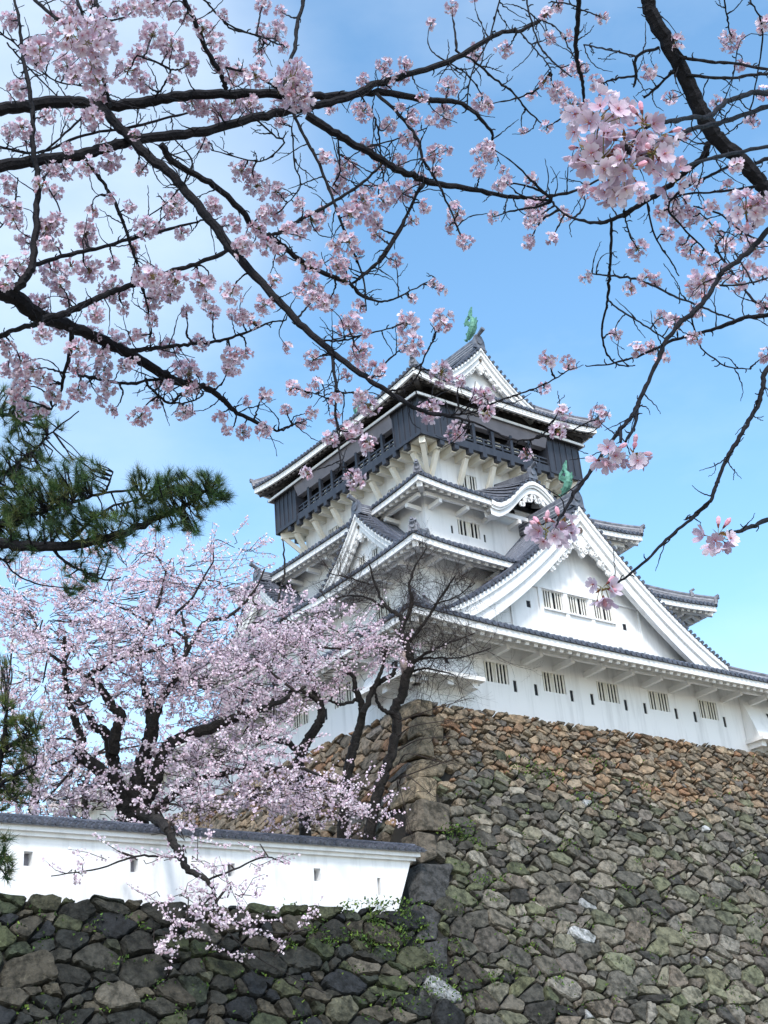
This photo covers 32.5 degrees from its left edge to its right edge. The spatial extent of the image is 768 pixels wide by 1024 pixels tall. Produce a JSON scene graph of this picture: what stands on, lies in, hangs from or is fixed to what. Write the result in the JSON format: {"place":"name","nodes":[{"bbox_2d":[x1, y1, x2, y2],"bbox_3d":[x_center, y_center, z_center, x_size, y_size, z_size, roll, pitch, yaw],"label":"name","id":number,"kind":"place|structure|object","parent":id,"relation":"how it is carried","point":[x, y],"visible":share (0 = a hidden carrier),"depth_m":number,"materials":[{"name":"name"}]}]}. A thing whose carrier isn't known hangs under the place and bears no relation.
{"place":"outdoors","nodes":[
{"label":"outdoors","id":0,"kind":"place"},
{"bbox_2d":[0,0,767,817],"label":"sky","id":1,"kind":"structure","parent":0,"point":[527,303],"materials":[{"name":"blue"}]},
{"label":"ground","id":2,"kind":"structure","parent":0,"visible":0},
{"bbox_2d":[0,825,21,889],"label":"pine tree","id":3,"kind":"object","parent":2,"relation":"on","point":[8,870],"visible":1,"depth_m":11.59,"materials":[{"name":"green plant"}]},
{"bbox_2d":[0,379,236,601],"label":"pine tree","id":4,"kind":"object","parent":2,"relation":"on","point":[17,513],"visible":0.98,"depth_m":11.95,"materials":[{"name":"green plant"}]},
{"bbox_2d":[0,893,434,1023],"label":"retaining wall","id":5,"kind":"structure","parent":2,"relation":"on","point":[61,971],"depth_m":36.64,"materials":[{"name":"stone"}]},
{"bbox_2d":[0,813,426,912],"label":"plaster wall","id":6,"kind":"structure","parent":5,"relation":"on","point":[334,872],"depth_m":39.63,"materials":[{"name":"white paint"}]},
{"bbox_2d":[0,0,611,490],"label":"cherry tree","id":7,"kind":"object","parent":2,"relation":"on","point":[92,42],"visible":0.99,"depth_m":5.55,"materials":[{"name":"pink plant"}]},
{"bbox_2d":[296,519,547,841],"bbox_3d":[1.711,6.467,48.389,6.464,13.275,9.131,44,-54,-58],"label":"leafless tree","id":8,"kind":"object","parent":2,"relation":"on","point":[393,712],"visible":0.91,"depth_m":49.15,"materials":[{"name":"brown plant"}]},
{"bbox_2d":[167,699,767,1023],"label":"stone rampart","id":9,"kind":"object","parent":2,"relation":"on","point":[730,831],"visible":0.61,"depth_m":49.97,"materials":[{"name":"brown stone"}]},
{"bbox_2d":[26,692,249,818],"bbox_3d":[-9.201,10.203,53.071,5.442,8.861,12.140,-24,-31,34],"label":"cherry tree","id":10,"kind":"object","parent":9,"relation":"on","point":[84,802],"visible":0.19,"depth_m":51.33,"materials":[{"name":"pink plant"}]},
{"bbox_2d":[316,617,445,838],"bbox_3d":[-0.823,8.565,47.314,6.189,9.157,3.379,-22,-31,32],"label":"cherry tree","id":11,"kind":"object","parent":9,"relation":"on","point":[363,707],"visible":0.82,"depth_m":48.49,"materials":[{"name":"brown plant"}]},
{"bbox_2d":[6,753,767,1023],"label":"moss","id":12,"kind":"object","parent":9,"relation":"attached to","point":[420,941],"visible":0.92,"depth_m":42.12,"materials":[{"name":"green plant"}]},
{"bbox_2d":[47,307,767,823],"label":"castle keep","id":13,"kind":"structure","parent":9,"relation":"on","point":[641,659],"depth_m":68.48,"materials":[{"name":"white paint"}]},
{"bbox_2d":[184,765,196,782],"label":"lattice window","id":14,"kind":"structure","parent":13,"relation":"in","point":[194,771],"depth_m":66.88,"materials":[{"name":"black"}]},
{"bbox_2d":[254,725,267,747],"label":"lattice window","id":15,"kind":"structure","parent":13,"relation":"in","point":[265,725],"depth_m":62.13,"materials":[{"name":"black"}]},
{"bbox_2d":[263,667,273,682],"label":"lattice window","id":16,"kind":"structure","parent":13,"relation":"in","point":[266,679],"depth_m":73.39,"materials":[{"name":"black"}]},
{"bbox_2d":[293,705,308,729],"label":"lattice window","id":17,"kind":"structure","parent":13,"relation":"in","point":[303,719],"depth_m":59.63,"materials":[{"name":"white wood"}]},
{"bbox_2d":[329,525,338,533],"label":"lattice window","id":18,"kind":"structure","parent":13,"relation":"in","point":[332,530],"depth_m":78.75,"materials":[{"name":"white"}]},
{"bbox_2d":[336,625,348,643],"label":"lattice window","id":19,"kind":"structure","parent":13,"relation":"in","point":[346,633],"depth_m":68.20,"materials":[{"name":"white"}]},
{"bbox_2d":[335,681,352,708],"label":"lattice window","id":20,"kind":"structure","parent":13,"relation":"in","point":[349,697],"depth_m":57.23,"materials":[{"name":"white wood"}]},
{"bbox_2d":[377,600,390,619],"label":"lattice window","id":21,"kind":"structure","parent":13,"relation":"in","point":[387,612],"depth_m":65.70,"materials":[{"name":"white"}]},
{"bbox_2d":[457,520,478,538],"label":"lattice window","id":22,"kind":"structure","parent":13,"relation":"in","point":[465,528],"depth_m":69.81,"materials":[{"name":"white wood"}]},
{"bbox_2d":[461,475,475,489],"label":"lattice window","id":23,"kind":"structure","parent":13,"relation":"in","point":[469,482],"depth_m":74.01,"materials":[{"name":"white wood"}]},
{"bbox_2d":[483,661,507,683],"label":"lattice window","id":24,"kind":"structure","parent":13,"relation":"in","point":[494,672],"depth_m":56.21,"materials":[{"name":"white wood"}]},
{"bbox_2d":[542,672,564,693],"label":"lattice window","id":25,"kind":"structure","parent":13,"relation":"in","point":[552,683],"depth_m":58.12,"materials":[{"name":"white wood"}]},
{"bbox_2d":[596,681,618,702],"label":"lattice window","id":26,"kind":"structure","parent":13,"relation":"in","point":[606,692],"depth_m":60.02,"materials":[{"name":"white wood"}]},
{"bbox_2d":[648,691,668,711],"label":"lattice window","id":27,"kind":"structure","parent":13,"relation":"in","point":[658,701],"depth_m":61.94,"materials":[{"name":"white wood"}]},
{"bbox_2d":[697,700,717,719],"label":"lattice window","id":28,"kind":"structure","parent":13,"relation":"in","point":[707,710],"depth_m":63.91,"materials":[{"name":"white wood"}]},
{"bbox_2d":[479,0,767,609],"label":"cherry tree","id":29,"kind":"object","parent":2,"relation":"on","point":[650,146],"visible":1,"depth_m":3.94,"materials":[{"name":"pink plant"}]},
{"label":"terrace","id":30,"kind":"structure","parent":0,"visible":0},
{"bbox_2d":[0,652,48,812],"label":"pine tree","id":31,"kind":"object","parent":30,"relation":"on","point":[25,742],"visible":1,"depth_m":37.83,"materials":[{"name":"green plant"}]},
{"bbox_2d":[0,552,119,818],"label":"cherry tree","id":32,"kind":"object","parent":30,"relation":"on","point":[30,808],"visible":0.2,"depth_m":57.80,"materials":[{"name":"pink plant"}]},
{"bbox_2d":[0,515,376,992],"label":"cherry tree","id":33,"kind":"object","parent":30,"relation":"on","point":[134,800],"visible":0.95,"depth_m":42.35,"materials":[{"name":"pink plant"}]},
{"bbox_2d":[195,540,427,841],"bbox_3d":[-2.526,6.835,47.667,8.674,12.569,6.093,-5,-26,-1],"label":"cherry tree","id":34,"kind":"object","parent":30,"relation":"on","point":[319,720],"visible":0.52,"depth_m":47.53,"materials":[{"name":"pink plant"}]}
]}

